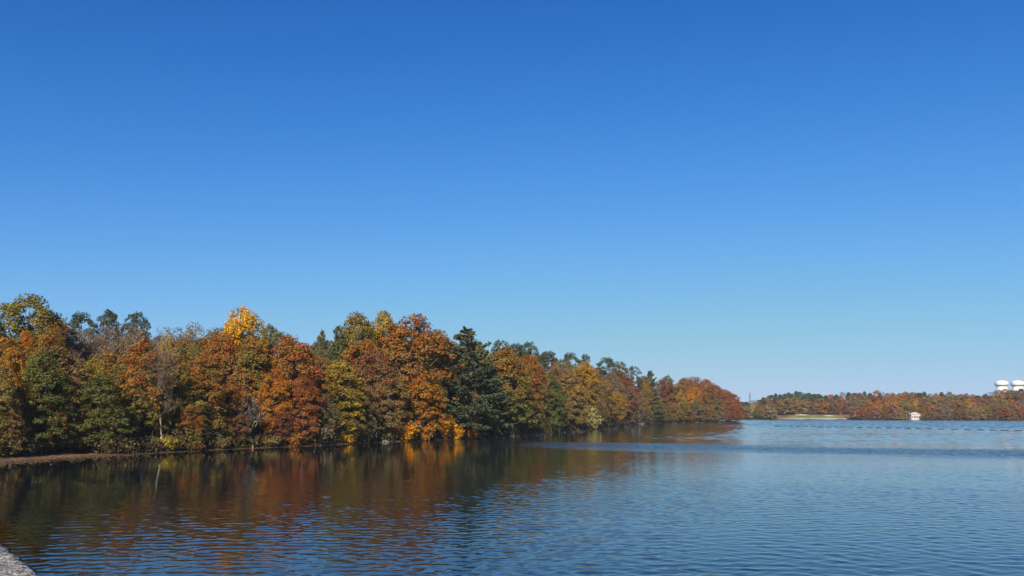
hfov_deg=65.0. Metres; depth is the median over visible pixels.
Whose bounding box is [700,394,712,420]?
broadleaf tree
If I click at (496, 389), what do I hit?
tree
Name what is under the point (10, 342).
broadleaf tree
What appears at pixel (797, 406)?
broadleaf tree
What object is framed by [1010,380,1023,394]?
water tower
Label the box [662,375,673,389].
pine tree
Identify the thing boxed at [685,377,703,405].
broadleaf tree
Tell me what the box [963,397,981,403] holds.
broadleaf tree
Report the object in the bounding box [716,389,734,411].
broadleaf tree
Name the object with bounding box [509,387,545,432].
broadleaf tree
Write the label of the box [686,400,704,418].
broadleaf tree
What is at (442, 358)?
broadleaf tree
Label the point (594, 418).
shrub
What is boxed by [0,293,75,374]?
broadleaf tree
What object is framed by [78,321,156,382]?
bare tree
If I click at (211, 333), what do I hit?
broadleaf tree
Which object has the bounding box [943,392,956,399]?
broadleaf tree
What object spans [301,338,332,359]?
broadleaf tree
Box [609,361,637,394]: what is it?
pine tree
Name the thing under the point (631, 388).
broadleaf tree
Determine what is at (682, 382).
broadleaf tree
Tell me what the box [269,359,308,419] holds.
broadleaf tree
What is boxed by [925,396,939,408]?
broadleaf tree
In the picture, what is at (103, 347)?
bare tree
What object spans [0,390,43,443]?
broadleaf tree
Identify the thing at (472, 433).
shrub
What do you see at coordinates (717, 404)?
broadleaf tree
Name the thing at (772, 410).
broadleaf tree
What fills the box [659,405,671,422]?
broadleaf tree
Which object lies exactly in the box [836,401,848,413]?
broadleaf tree
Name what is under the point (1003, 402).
broadleaf tree
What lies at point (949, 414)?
broadleaf tree
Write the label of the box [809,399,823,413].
broadleaf tree
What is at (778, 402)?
broadleaf tree
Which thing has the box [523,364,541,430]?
broadleaf tree
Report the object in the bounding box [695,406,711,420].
broadleaf tree
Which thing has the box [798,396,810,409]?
pine tree
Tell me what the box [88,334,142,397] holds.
broadleaf tree
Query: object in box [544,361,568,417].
broadleaf tree
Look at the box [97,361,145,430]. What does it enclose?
broadleaf tree
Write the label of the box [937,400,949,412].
broadleaf tree
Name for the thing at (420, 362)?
broadleaf tree
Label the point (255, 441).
shrub
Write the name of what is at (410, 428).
shrub
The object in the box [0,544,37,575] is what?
parapet wall
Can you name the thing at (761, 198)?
sky
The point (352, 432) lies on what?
shrub
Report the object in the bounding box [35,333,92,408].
broadleaf tree
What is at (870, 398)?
broadleaf tree
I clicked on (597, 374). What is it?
broadleaf tree
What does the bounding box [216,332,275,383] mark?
broadleaf tree
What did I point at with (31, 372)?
broadleaf tree
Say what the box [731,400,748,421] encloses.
broadleaf tree
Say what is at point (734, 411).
broadleaf tree
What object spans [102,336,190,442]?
broadleaf tree
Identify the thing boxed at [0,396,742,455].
undergrowth
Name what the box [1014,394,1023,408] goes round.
broadleaf tree
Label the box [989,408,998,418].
broadleaf tree
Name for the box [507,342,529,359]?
pine tree
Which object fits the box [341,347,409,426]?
broadleaf tree
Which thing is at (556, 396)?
broadleaf tree
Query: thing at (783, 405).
broadleaf tree
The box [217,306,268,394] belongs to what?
broadleaf tree
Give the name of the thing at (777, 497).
water
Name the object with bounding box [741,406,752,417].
broadleaf tree
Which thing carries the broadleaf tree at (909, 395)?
on the ground
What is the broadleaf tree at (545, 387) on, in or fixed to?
on the ground
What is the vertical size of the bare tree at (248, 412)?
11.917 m
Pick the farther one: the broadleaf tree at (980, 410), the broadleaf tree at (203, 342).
the broadleaf tree at (980, 410)
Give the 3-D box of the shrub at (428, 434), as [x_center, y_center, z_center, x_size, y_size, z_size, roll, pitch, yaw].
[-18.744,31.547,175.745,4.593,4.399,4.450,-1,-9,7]
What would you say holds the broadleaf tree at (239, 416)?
on the ground
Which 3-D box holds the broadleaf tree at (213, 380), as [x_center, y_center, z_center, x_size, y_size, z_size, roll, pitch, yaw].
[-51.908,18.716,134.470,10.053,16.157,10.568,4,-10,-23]
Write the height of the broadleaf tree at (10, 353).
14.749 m
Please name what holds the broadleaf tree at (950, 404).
on the ground
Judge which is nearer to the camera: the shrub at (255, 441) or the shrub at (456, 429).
the shrub at (255, 441)
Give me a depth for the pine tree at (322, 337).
181.29 m
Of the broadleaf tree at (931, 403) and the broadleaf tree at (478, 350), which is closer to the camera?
the broadleaf tree at (478, 350)
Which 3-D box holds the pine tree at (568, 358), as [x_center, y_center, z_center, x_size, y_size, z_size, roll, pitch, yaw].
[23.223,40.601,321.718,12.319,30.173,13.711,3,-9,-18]
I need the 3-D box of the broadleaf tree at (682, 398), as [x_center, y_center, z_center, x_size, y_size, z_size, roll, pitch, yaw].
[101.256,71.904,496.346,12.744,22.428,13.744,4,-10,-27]
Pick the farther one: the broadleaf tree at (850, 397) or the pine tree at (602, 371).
the broadleaf tree at (850, 397)
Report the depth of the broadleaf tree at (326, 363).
165.39 m
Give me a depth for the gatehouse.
705.15 m
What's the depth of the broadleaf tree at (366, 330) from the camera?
185.60 m
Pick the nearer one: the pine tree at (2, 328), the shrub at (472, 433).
the pine tree at (2, 328)
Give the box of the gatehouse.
[908,412,920,419]
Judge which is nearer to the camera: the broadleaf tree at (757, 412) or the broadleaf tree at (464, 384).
the broadleaf tree at (464, 384)
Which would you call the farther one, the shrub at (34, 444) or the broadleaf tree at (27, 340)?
the broadleaf tree at (27, 340)
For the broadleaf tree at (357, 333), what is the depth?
215.50 m
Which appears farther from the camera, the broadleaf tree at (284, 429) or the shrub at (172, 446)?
the broadleaf tree at (284, 429)
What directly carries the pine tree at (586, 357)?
on the ground
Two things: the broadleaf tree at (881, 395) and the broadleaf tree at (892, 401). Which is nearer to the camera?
the broadleaf tree at (892, 401)
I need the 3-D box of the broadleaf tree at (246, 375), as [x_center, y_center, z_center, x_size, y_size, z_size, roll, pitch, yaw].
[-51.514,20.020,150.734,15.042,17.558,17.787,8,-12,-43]
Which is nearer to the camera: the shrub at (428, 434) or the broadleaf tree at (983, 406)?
the shrub at (428, 434)
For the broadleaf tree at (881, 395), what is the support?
on the ground
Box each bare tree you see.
[53,322,109,373]
[59,347,95,392]
[74,336,181,386]
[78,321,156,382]
[89,325,157,380]
[104,326,171,427]
[137,345,187,449]
[155,327,193,378]
[203,426,211,447]
[224,386,266,447]
[379,412,389,439]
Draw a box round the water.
[0,419,1023,575]
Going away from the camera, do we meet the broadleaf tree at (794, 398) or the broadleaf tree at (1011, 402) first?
the broadleaf tree at (1011, 402)
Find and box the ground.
[0,395,1023,463]
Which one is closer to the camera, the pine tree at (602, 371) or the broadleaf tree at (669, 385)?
the pine tree at (602, 371)
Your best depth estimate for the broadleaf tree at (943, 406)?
695.31 m
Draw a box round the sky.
[0,0,1023,402]
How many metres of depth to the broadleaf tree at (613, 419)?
323.07 m
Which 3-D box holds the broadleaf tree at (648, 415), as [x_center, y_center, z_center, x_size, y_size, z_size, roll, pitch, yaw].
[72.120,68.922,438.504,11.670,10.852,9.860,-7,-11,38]
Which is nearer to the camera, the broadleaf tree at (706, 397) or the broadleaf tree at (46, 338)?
the broadleaf tree at (46, 338)
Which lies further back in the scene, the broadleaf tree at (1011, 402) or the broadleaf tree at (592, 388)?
the broadleaf tree at (1011, 402)
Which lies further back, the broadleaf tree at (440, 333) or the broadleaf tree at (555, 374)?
the broadleaf tree at (555, 374)
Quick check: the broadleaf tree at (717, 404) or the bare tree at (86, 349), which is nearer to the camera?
the bare tree at (86, 349)
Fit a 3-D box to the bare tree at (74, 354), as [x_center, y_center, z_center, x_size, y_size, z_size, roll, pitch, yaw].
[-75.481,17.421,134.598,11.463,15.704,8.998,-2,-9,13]
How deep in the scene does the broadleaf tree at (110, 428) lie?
117.87 m
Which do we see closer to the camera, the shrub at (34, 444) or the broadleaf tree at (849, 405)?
the shrub at (34, 444)
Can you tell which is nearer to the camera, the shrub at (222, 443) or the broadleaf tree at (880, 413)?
the shrub at (222, 443)
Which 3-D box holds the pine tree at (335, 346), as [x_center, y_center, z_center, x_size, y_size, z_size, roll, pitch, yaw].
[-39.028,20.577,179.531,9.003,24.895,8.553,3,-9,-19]
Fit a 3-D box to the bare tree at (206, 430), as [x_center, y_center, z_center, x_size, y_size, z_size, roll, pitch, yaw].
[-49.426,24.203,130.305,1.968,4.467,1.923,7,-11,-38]
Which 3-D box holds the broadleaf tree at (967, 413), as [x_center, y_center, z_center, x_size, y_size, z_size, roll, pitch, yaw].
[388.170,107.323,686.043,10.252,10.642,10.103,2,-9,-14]
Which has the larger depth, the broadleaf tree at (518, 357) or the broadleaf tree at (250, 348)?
the broadleaf tree at (518, 357)
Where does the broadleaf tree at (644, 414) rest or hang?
on the ground
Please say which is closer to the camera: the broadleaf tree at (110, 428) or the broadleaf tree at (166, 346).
the broadleaf tree at (110, 428)
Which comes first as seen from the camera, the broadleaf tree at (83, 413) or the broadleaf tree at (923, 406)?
the broadleaf tree at (83, 413)
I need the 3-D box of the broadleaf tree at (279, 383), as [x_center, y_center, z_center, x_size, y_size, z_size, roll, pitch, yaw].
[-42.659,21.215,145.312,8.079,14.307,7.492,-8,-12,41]
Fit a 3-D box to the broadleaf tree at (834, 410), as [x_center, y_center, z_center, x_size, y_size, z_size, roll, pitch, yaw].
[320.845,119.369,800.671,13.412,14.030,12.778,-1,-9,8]
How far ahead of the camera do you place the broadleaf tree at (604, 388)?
325.82 m
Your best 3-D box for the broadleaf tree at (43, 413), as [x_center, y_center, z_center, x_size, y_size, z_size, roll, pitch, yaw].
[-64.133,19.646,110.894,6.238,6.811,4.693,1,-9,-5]
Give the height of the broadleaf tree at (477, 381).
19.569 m
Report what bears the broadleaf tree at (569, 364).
on the ground
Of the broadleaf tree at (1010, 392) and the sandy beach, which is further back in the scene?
the broadleaf tree at (1010, 392)
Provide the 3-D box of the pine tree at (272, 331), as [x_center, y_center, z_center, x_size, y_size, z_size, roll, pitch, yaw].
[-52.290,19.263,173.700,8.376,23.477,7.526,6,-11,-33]
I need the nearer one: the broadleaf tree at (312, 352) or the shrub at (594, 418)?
the broadleaf tree at (312, 352)
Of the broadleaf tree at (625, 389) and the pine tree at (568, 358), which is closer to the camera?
the pine tree at (568, 358)
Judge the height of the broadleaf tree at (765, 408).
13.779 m
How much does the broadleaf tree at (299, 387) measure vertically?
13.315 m
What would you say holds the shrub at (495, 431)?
on the ground
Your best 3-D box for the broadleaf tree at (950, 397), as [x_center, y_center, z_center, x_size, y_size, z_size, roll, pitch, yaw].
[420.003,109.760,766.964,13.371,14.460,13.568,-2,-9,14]
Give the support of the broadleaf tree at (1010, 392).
on the ground
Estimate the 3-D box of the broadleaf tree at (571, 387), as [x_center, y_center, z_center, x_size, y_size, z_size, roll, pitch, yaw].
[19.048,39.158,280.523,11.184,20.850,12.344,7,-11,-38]
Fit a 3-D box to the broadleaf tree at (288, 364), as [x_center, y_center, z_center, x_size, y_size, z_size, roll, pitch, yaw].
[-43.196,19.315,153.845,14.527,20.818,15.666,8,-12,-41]
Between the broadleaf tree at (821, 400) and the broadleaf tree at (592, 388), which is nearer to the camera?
the broadleaf tree at (592, 388)
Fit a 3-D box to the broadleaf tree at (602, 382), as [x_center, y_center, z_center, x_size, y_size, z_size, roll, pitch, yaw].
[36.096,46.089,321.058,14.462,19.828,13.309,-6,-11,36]
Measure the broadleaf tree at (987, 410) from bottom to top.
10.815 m
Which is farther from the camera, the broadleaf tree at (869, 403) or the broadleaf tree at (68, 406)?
the broadleaf tree at (869, 403)
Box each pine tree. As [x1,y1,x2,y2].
[0,320,8,339]
[63,311,98,352]
[91,309,125,358]
[116,311,157,357]
[261,323,280,357]
[314,329,333,421]
[324,325,352,424]
[418,326,513,436]
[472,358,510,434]
[487,340,509,358]
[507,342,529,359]
[518,341,546,369]
[540,351,563,371]
[541,355,556,372]
[556,352,580,368]
[580,354,594,367]
[595,357,621,380]
[595,367,608,396]
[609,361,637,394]
[626,366,643,398]
[642,370,665,418]
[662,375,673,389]
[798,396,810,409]
[913,393,922,398]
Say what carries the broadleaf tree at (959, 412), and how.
on the ground
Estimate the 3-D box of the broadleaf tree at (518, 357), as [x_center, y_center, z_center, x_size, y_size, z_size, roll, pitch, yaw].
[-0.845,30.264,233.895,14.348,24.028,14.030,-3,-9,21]
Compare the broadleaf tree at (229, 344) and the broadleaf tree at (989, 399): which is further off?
the broadleaf tree at (989, 399)
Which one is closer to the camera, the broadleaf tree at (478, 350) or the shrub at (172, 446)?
the shrub at (172, 446)
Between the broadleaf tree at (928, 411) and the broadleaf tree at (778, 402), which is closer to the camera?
the broadleaf tree at (928, 411)
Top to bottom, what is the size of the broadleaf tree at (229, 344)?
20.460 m
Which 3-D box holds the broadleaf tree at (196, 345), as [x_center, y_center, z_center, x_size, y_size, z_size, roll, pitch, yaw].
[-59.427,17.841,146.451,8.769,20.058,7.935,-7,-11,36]
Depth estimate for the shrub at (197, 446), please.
127.87 m
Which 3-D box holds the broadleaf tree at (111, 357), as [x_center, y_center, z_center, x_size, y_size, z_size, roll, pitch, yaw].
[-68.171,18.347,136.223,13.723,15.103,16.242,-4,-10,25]
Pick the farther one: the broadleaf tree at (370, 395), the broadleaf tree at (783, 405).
the broadleaf tree at (783, 405)
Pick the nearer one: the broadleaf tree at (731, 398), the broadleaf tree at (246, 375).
the broadleaf tree at (246, 375)
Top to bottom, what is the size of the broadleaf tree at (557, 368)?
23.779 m
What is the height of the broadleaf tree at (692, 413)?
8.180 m
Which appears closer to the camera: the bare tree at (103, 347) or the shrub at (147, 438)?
the shrub at (147, 438)
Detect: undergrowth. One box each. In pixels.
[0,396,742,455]
[739,415,1023,419]
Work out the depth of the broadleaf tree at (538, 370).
243.64 m
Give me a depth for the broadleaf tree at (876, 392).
825.54 m
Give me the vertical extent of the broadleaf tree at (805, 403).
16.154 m
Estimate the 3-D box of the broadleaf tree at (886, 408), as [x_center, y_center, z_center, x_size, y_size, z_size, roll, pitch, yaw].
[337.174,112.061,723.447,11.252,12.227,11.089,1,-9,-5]
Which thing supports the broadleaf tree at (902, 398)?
on the ground
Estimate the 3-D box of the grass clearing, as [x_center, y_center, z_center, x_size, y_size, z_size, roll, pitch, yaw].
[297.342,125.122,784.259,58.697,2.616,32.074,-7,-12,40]
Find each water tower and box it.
[994,380,1008,390]
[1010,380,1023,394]
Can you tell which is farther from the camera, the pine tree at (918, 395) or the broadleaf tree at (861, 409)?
the pine tree at (918, 395)
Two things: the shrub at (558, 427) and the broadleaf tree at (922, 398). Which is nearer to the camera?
the shrub at (558, 427)
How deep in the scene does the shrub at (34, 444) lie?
107.67 m
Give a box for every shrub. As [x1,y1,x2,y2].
[23,438,41,454]
[145,436,158,450]
[160,435,181,450]
[183,439,205,450]
[212,435,231,448]
[246,436,259,446]
[261,435,284,446]
[285,432,306,445]
[312,424,335,444]
[338,428,359,442]
[359,424,380,442]
[392,420,422,440]
[418,422,437,440]
[438,413,455,438]
[450,424,468,439]
[464,426,479,438]
[488,425,501,436]
[553,412,562,431]
[586,405,603,428]
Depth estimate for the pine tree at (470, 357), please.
188.33 m
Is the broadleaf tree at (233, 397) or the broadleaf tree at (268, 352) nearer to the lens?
the broadleaf tree at (233, 397)
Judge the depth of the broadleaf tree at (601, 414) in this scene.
305.37 m
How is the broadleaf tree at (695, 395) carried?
on the ground
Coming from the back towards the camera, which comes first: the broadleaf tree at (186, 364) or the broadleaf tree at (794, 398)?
the broadleaf tree at (794, 398)
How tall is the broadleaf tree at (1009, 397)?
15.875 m
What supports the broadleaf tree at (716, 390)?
on the ground
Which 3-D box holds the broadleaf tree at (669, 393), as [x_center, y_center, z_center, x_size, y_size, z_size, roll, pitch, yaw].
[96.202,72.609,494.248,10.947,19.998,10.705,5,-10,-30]
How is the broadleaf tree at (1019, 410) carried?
on the ground
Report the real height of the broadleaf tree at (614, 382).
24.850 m
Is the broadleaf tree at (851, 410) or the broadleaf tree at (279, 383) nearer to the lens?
the broadleaf tree at (279, 383)
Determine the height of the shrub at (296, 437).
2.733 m
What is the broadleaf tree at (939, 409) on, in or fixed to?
on the ground
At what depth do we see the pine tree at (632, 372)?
454.57 m
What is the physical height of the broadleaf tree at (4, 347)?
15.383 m
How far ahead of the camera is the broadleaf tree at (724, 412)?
512.79 m
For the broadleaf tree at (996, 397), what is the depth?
736.95 m
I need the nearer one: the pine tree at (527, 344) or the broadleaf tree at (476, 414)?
the broadleaf tree at (476, 414)
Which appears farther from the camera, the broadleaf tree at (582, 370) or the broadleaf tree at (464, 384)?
the broadleaf tree at (582, 370)
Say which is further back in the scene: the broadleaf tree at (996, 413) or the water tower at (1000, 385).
the water tower at (1000, 385)
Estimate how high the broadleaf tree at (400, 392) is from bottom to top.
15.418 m
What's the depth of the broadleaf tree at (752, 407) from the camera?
806.90 m
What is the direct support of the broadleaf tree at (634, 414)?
on the ground
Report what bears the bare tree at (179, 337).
on the ground
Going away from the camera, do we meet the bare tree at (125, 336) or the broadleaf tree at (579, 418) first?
the bare tree at (125, 336)
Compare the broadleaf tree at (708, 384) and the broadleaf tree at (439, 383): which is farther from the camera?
the broadleaf tree at (708, 384)
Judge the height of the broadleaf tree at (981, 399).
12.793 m
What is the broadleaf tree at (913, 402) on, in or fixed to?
on the ground
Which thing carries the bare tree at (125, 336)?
on the ground
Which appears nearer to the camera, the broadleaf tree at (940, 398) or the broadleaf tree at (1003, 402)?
the broadleaf tree at (1003, 402)
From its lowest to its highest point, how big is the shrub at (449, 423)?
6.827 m
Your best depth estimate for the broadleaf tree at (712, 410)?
506.06 m
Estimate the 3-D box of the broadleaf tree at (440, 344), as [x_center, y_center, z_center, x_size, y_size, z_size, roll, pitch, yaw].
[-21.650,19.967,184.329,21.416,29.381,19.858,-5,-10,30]
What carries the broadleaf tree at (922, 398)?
on the ground
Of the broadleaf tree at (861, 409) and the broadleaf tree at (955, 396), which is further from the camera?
the broadleaf tree at (955, 396)
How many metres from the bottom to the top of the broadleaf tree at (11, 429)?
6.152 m
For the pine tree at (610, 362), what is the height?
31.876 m
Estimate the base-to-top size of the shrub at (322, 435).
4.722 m
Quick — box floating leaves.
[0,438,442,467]
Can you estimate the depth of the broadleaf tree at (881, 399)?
796.92 m
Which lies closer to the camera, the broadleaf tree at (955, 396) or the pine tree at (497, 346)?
the pine tree at (497, 346)
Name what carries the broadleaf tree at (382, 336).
on the ground
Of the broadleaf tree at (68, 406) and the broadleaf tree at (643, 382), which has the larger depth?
the broadleaf tree at (643, 382)
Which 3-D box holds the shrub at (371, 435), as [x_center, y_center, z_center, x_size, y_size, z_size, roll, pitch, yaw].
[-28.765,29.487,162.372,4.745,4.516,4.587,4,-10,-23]
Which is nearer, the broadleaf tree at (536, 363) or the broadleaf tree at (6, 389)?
the broadleaf tree at (6, 389)
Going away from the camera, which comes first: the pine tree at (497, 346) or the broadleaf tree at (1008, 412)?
the pine tree at (497, 346)
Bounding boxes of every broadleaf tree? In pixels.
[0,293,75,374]
[0,333,21,361]
[0,341,23,417]
[0,345,44,431]
[0,364,34,444]
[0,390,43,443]
[0,410,30,456]
[12,348,73,438]
[13,330,38,360]
[15,318,80,352]
[15,345,94,409]
[30,406,69,453]
[34,325,72,414]
[34,376,86,451]
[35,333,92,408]
[62,372,142,451]
[63,406,96,451]
[66,351,147,426]
[69,355,112,425]
[83,323,144,368]
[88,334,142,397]
[94,410,130,446]
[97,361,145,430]
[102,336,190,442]
[135,353,209,425]
[148,333,176,421]
[150,327,201,392]
[160,337,219,389]
[161,375,207,446]
[167,331,208,413]
[171,352,233,434]
[172,405,207,443]
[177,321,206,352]
[189,331,250,439]
[195,327,244,358]
[204,350,269,426]
[207,376,252,436]
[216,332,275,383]
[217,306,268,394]
[223,336,279,429]
[223,412,253,444]
[249,366,296,434]
[254,334,336,431]
[259,331,302,364]
[260,406,297,439]
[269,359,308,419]
[271,346,324,397]
[280,373,323,443]
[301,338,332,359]
[303,359,354,413]
[307,347,331,419]
[307,358,371,438]
[307,393,341,434]
[337,311,388,385]
[338,322,374,354]
[339,339,395,419]
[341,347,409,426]
[346,383,381,435]
[363,310,403,365]
[365,313,466,421]
[369,369,412,437]
[370,332,404,419]
[382,369,458,438]
[390,340,431,387]
[408,331,433,420]
[422,378,452,436]
[425,356,473,418]
[426,329,455,360]
[428,337,462,416]
[455,361,504,407]
[458,390,490,431]
[465,339,493,358]
[469,348,505,421]
[485,344,545,434]
[496,364,528,422]
[500,354,530,429]
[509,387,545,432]
[519,353,549,417]
[523,354,548,388]
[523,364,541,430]
[532,366,556,423]
[539,374,570,431]
[541,373,571,418]
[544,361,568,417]
[549,362,576,428]
[559,372,591,430]
[561,360,573,424]
[562,371,588,428]
[569,406,590,428]
[572,361,600,417]
[577,375,598,427]
[588,368,607,415]
[588,393,608,421]
[591,379,620,426]
[595,377,618,417]
[599,400,624,427]
[604,371,632,414]
[609,391,631,426]
[610,379,633,417]
[615,370,641,416]
[625,397,641,424]
[630,393,650,420]
[634,377,654,405]
[636,384,654,408]
[639,405,654,423]
[647,399,666,422]
[652,378,680,413]
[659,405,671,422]
[661,390,678,421]
[666,402,684,422]
[670,387,689,421]
[677,377,697,405]
[678,402,693,422]
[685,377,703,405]
[685,387,702,414]
[685,410,695,420]
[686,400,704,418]
[693,379,718,411]
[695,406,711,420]
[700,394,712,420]
[706,405,719,419]
[708,384,729,419]
[710,398,726,421]
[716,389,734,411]
[718,405,733,421]
[723,393,741,420]
[725,405,738,420]
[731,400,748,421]
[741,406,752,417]
[747,404,758,418]
[752,407,765,417]
[760,405,771,417]
[765,407,778,417]
[766,402,777,414]
[774,399,785,413]
[778,398,793,414]
[788,401,806,413]
[790,395,799,407]
[798,399,811,413]
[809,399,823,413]
[814,398,827,409]
[817,401,830,413]
[827,401,840,413]
[834,396,847,405]
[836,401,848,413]
[841,400,856,412]
[844,395,857,406]
[847,406,860,417]
[853,399,866,413]
[854,407,866,418]
[857,395,865,406]
[861,399,874,412]
[862,406,873,418]
[865,395,879,410]
[868,408,881,418]
[870,400,885,410]
[872,390,879,397]
[874,408,884,416]
[877,391,886,398]
[877,396,885,403]
[879,399,888,414]
[881,406,892,416]
[887,398,901,411]
[887,404,903,417]
[892,407,906,419]
[896,395,910,411]
[898,400,912,415]
[907,392,915,397]
[907,399,923,413]
[916,396,927,407]
[916,400,928,415]
[924,405,935,417]
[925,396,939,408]
[926,399,940,409]
[930,406,945,417]
[936,396,945,408]
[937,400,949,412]
[937,405,951,416]
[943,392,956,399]
[944,396,956,407]
[944,400,953,412]
[946,408,956,417]
[950,394,961,401]
[950,399,966,414]
[952,407,965,418]
[961,408,973,419]
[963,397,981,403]
[963,399,975,415]
[970,405,979,419]
[976,397,987,405]
[976,407,987,419]
[979,401,994,414]
[982,407,992,419]
[984,396,997,406]
[989,402,998,407]
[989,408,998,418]
[991,393,1007,408]
[995,405,1008,417]
[997,399,1007,406]
[999,409,1014,419]
[1005,390,1015,396]
[1005,394,1015,408]
[1006,400,1021,409]
[1009,404,1023,415]
[1011,408,1023,416]
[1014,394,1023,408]
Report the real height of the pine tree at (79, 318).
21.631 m
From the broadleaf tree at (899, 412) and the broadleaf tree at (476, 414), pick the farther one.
the broadleaf tree at (899, 412)
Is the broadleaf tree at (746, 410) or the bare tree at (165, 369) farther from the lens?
the broadleaf tree at (746, 410)
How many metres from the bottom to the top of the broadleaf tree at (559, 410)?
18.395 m
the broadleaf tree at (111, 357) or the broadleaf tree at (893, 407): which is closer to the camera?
the broadleaf tree at (111, 357)
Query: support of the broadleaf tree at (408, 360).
on the ground
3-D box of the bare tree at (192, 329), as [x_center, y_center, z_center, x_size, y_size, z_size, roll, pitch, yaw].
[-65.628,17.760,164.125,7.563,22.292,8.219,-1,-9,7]
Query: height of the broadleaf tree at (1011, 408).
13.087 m
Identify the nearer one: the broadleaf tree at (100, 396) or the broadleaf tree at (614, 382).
the broadleaf tree at (100, 396)
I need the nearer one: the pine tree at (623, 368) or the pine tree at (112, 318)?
the pine tree at (112, 318)
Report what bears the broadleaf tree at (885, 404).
on the ground
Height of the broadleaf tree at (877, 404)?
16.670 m
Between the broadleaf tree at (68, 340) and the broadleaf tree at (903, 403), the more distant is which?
the broadleaf tree at (903, 403)
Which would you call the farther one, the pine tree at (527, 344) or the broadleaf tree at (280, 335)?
the pine tree at (527, 344)
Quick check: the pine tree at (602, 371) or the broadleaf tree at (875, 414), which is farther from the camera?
the broadleaf tree at (875, 414)
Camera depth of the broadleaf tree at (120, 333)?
166.19 m
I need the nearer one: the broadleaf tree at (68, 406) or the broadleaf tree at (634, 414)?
the broadleaf tree at (68, 406)
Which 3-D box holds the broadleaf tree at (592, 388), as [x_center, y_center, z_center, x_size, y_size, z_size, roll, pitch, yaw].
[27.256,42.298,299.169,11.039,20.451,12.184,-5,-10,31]
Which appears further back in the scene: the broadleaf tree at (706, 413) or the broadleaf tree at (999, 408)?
the broadleaf tree at (999, 408)
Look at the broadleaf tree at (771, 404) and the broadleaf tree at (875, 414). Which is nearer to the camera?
the broadleaf tree at (875, 414)
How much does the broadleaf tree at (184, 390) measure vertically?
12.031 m
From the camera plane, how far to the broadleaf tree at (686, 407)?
491.00 m
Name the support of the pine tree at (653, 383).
on the ground
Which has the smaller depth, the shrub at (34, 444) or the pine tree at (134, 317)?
the shrub at (34, 444)
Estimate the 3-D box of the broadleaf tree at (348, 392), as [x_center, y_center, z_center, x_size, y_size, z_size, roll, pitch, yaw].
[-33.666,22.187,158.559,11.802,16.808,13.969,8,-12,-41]
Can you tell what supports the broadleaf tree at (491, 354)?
on the ground
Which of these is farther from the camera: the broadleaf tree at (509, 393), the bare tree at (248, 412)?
the broadleaf tree at (509, 393)
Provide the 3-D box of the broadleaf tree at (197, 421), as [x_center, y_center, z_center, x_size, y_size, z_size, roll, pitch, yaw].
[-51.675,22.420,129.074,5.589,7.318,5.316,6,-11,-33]
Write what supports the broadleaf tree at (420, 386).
on the ground
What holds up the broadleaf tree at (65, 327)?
on the ground
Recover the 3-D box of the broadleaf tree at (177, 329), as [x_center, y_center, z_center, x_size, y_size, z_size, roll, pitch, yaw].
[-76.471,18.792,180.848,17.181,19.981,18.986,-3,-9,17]
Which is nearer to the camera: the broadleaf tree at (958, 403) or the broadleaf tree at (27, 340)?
the broadleaf tree at (27, 340)
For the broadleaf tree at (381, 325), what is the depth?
193.65 m
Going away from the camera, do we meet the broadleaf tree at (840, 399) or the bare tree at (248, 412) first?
the bare tree at (248, 412)
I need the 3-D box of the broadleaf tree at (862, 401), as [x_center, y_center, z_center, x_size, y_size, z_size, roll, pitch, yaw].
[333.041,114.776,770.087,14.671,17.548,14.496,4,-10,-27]
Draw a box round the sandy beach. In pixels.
[778,418,847,418]
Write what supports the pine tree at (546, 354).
on the ground
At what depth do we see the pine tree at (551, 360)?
295.73 m
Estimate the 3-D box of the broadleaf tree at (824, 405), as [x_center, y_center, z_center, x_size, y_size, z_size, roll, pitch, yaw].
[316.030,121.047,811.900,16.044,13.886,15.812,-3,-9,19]
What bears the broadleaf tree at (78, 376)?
on the ground
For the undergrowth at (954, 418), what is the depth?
696.91 m
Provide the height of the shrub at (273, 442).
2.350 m
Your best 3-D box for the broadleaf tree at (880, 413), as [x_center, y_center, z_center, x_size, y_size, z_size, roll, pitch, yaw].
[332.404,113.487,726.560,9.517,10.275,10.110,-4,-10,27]
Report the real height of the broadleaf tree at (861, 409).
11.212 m
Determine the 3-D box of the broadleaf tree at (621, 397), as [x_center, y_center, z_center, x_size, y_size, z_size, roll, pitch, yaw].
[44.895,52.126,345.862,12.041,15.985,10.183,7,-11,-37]
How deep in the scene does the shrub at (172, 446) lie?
123.90 m
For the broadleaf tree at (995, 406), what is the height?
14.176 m
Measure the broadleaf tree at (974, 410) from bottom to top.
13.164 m
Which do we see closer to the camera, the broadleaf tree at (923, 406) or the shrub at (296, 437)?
the shrub at (296, 437)
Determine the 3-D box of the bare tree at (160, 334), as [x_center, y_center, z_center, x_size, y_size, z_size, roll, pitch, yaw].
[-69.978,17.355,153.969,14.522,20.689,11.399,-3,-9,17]
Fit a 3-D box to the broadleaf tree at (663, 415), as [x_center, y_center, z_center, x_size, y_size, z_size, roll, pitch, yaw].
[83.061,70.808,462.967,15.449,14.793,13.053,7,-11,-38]
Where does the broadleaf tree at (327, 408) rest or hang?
on the ground
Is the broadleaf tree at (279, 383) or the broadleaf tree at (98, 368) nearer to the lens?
the broadleaf tree at (98, 368)
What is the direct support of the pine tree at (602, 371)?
on the ground
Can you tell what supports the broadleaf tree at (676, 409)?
on the ground
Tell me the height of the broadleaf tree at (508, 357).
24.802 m
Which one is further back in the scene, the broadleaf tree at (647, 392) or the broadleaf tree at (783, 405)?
the broadleaf tree at (783, 405)
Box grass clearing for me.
[788,415,844,417]
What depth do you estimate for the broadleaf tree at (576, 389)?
268.98 m

